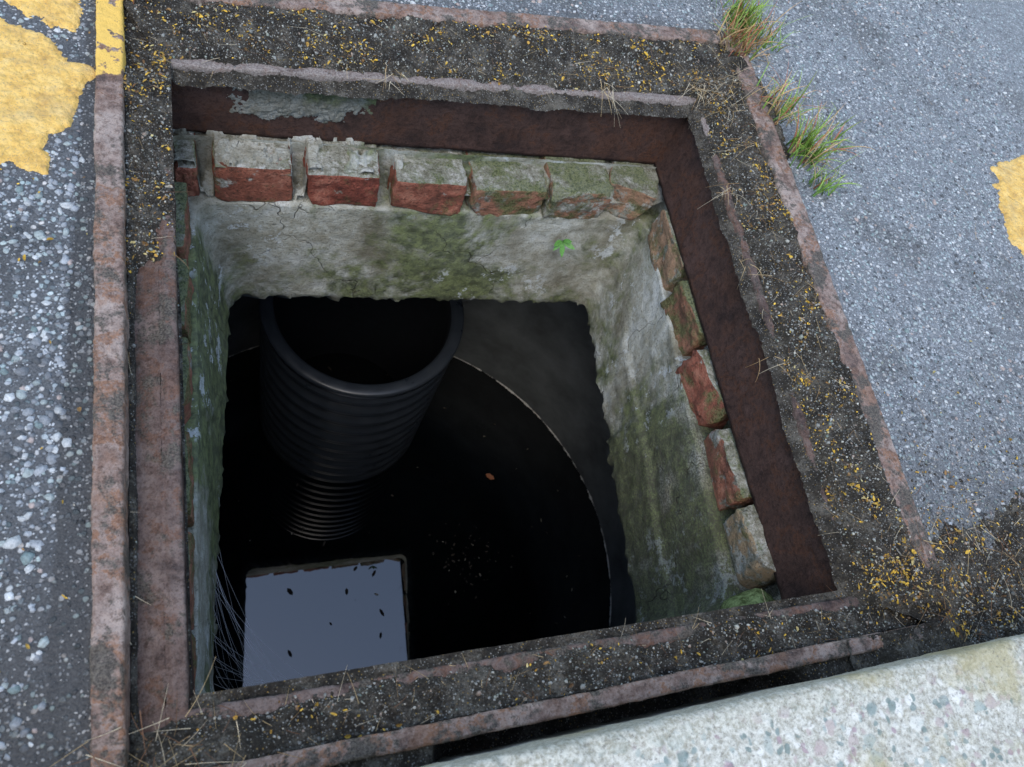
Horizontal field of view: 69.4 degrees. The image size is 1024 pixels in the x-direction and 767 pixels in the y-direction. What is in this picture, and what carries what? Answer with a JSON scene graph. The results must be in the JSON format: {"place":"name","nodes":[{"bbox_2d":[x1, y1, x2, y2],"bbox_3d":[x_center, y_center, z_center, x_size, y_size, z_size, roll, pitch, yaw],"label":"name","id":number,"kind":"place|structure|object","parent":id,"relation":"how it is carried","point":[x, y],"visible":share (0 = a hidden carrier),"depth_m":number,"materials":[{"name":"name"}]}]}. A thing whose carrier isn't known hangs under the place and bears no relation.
{"place":"outdoors","nodes":[
{"label":"outdoors","id":0,"kind":"place"},
{"bbox_2d":[0,0,1023,766],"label":"asphalt ground","id":1,"kind":"structure","parent":0,"point":[56,680],"depth_m":1.04,"materials":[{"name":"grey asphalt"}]},
{"bbox_2d":[0,0,95,174],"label":"yellow road marking","id":2,"kind":"object","parent":1,"relation":"on","point":[43,79],"visible":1,"depth_m":0.81,"materials":[{"name":"paint"}]},
{"bbox_2d":[173,128,780,694],"bbox_3d":[-0.255,0.272,1.606,1.526,1.480,1.526,-2,65,-20],"label":"catch basin shaft","id":3,"kind":"object","parent":1,"relation":"in","point":[591,350],"visible":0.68,"depth_m":1.17,"materials":[{"name":"grey concrete"}]},
{"bbox_2d":[212,554,295,689],"bbox_3d":[-0.386,0.314,1.005,0.112,0.125,0.306,-30,77,-29],"label":"cobweb","id":4,"kind":"object","parent":3,"relation":"attached to","point":[232,641],"visible":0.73,"depth_m":1.01,"materials":[{"name":"white fabric"}]},
{"bbox_2d":[258,296,463,482],"bbox_3d":[-0.463,-0.012,2.088,0.480,0.806,0.480,-2,65,-20],"label":"corrugated pipe","id":5,"kind":"object","parent":3,"relation":"attached to","point":[317,424],"visible":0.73,"depth_m":1.95,"materials":[{"name":"black plastic"}]},
{"bbox_2d":[213,346,610,690],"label":"water","id":6,"kind":"structure","parent":3,"relation":"in","point":[522,588],"depth_m":2.16,"materials":[{"name":"black liquid"}]},
{"bbox_2d":[224,367,579,656],"bbox_3d":[-0.423,0.526,2.090,1.354,0.003,1.382,-2,65,-20],"label":"floating debris","id":7,"kind":"object","parent":6,"relation":"on","point":[488,475],"visible":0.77,"depth_m":2.17,"materials":[{"name":"brown plant"}]},
{"bbox_2d":[553,239,574,256],"bbox_3d":[0.085,-0.229,1.240,0.040,0.031,0.020,-2,65,-20],"label":"seedling","id":8,"kind":"object","parent":3,"relation":"in","point":[561,244],"visible":1,"depth_m":1.24,"materials":[{"name":"green plant"}]},
{"bbox_2d":[720,588,774,608],"bbox_3d":[0.318,0.302,0.972,0.068,0.065,0.067,32,58,-1],"label":"mossy stone","id":9,"kind":"object","parent":3,"relation":"in","point":[752,596],"visible":0.39,"depth_m":0.96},
{"bbox_2d":[0,0,1023,741],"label":"leaf litter","id":10,"kind":"object","parent":1,"relation":"on","point":[300,12],"visible":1,"depth_m":0.91,"materials":[{"name":"yellow plant"}]},
{"bbox_2d":[89,0,950,766],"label":"catch basin frame","id":11,"kind":"object","parent":1,"relation":"in","point":[669,150],"visible":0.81,"depth_m":0.90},
{"bbox_2d":[123,0,1023,766],"bbox_3d":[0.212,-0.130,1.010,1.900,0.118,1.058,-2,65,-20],"label":"dirt","id":12,"kind":"structure","parent":1,"relation":"on","point":[255,742],"depth_m":0.88,"materials":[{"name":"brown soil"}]},
{"bbox_2d":[50,0,1023,766],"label":"dry needles","id":13,"kind":"object","parent":12,"relation":"on","point":[608,94],"visible":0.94,"depth_m":0.90,"materials":[{"name":"plant"}]},
{"bbox_2d":[421,634,1023,766],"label":"kerb","id":14,"kind":"structure","parent":1,"relation":"on","point":[960,707],"depth_m":0.66,"materials":[{"name":"concrete"}]},
{"bbox_2d":[711,0,813,60],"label":"grass tuft","id":15,"kind":"object","parent":1,"relation":"on","point":[742,22],"visible":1,"depth_m":1.24,"materials":[{"name":"green plant"}]},
{"bbox_2d":[745,59,875,198],"bbox_3d":[0.471,-0.404,1.143,0.222,0.090,0.217,33,58,-1],"label":"grass tuft","id":16,"kind":"object","parent":1,"relation":"on","point":[807,146],"visible":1,"depth_m":1.15,"materials":[{"name":"green plant"}]},
{"bbox_2d":[990,155,1023,254],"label":"yellow road marking","id":17,"kind":"object","parent":1,"relation":"on","point":[1010,184],"visible":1,"depth_m":1.29,"materials":[{"name":"paint"}]}
]}

